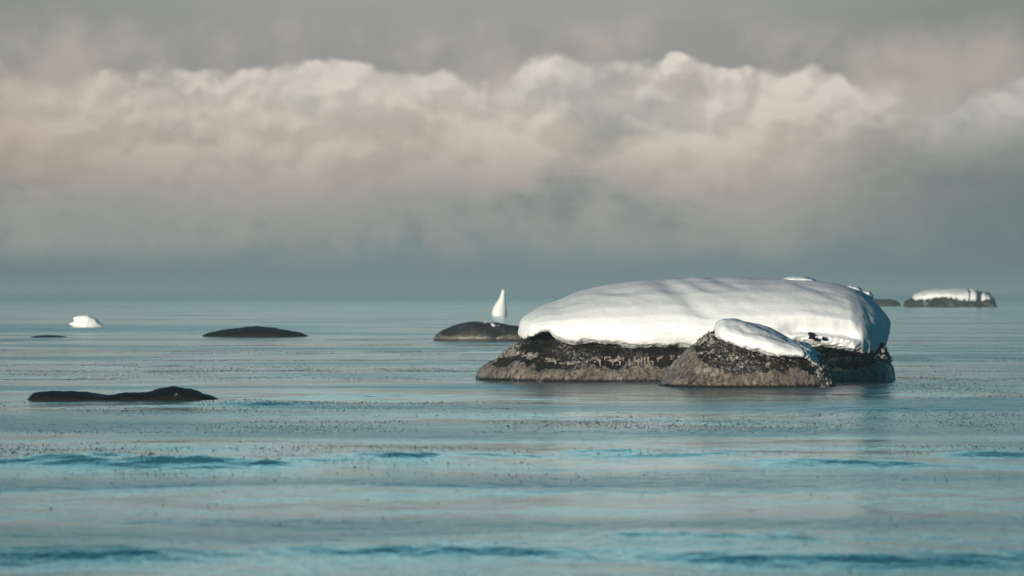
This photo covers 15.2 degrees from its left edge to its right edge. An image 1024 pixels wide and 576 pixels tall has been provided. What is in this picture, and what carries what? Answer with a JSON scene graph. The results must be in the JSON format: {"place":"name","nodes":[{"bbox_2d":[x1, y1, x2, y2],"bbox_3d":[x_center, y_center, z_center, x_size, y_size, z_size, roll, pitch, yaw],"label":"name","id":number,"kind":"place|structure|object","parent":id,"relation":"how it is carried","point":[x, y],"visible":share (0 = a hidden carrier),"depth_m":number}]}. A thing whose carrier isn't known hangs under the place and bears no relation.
{"place":"outdoors","nodes":[
{"label":"outdoors","id":0,"kind":"place"},
{"bbox_2d":[0,292,1023,575],"bbox_3d":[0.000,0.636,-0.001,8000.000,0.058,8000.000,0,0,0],"label":"water","id":1,"kind":"structure","parent":0,"point":[246,510],"depth_m":14.86},
{"bbox_2d":[32,335,65,336],"bbox_3d":[-6.451,0.735,53.389,0.658,0.166,0.822,0,0,0],"label":"bare rock","id":2,"kind":"object","parent":1,"relation":"in","point":[48,336],"visible":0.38,"depth_m":53.16},
{"bbox_2d":[69,315,102,326],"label":"iceberg","id":3,"kind":"object","parent":1,"relation":"on","point":[84,321],"visible":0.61,"depth_m":69.51},
{"bbox_2d":[27,386,217,400],"bbox_3d":[-2.324,0.695,22.991,1.172,0.218,0.530,0,0,0],"label":"bare rock","id":4,"kind":"object","parent":1,"relation":"on","point":[171,393],"visible":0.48,"depth_m":22.80},
{"bbox_2d":[203,326,308,336],"bbox_3d":[-3.676,0.684,55.049,1.517,0.288,1.045,0,0,0],"label":"bare rock","id":5,"kind":"object","parent":1,"relation":"in","point":[255,331],"visible":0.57,"depth_m":54.66},
{"bbox_2d":[433,321,521,340],"bbox_3d":[-0.311,0.632,50.871,1.462,0.386,1.154,0,0,0],"label":"icy rock","id":6,"kind":"object","parent":1,"relation":"in","point":[480,331],"visible":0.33,"depth_m":50.41},
{"bbox_2d":[492,290,506,315],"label":"iceberg","id":7,"kind":"object","parent":1,"relation":"on","point":[499,308],"visible":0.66,"depth_m":101.18},
{"bbox_2d":[0,337,1023,570],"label":"slush","id":8,"kind":"object","parent":1,"relation":"on","point":[758,428],"visible":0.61,"depth_m":21.86},
{"bbox_2d":[475,276,895,381],"bbox_3d":[1.281,0.398,28.730,3.133,0.978,2.801,0,0,0],"label":"snow covered boulder","id":9,"kind":"object","parent":1,"relation":"on","point":[643,331],"visible":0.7,"depth_m":27.85},
{"bbox_2d":[659,318,836,387],"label":"snow covered boulder","id":10,"kind":"object","parent":1,"relation":"in","point":[731,353],"visible":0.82,"depth_m":25.96},
{"bbox_2d":[873,299,900,305],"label":"bare rock","id":11,"kind":"object","parent":1,"relation":"in","point":[884,302],"visible":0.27,"depth_m":166.16},
{"bbox_2d":[904,288,996,306],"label":"snow covered boulder","id":12,"kind":"object","parent":1,"relation":"in","point":[951,297],"visible":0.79,"depth_m":156.00},
{"bbox_2d":[0,0,1023,291],"label":"sky","id":13,"kind":"structure","parent":0,"point":[146,145]}
]}

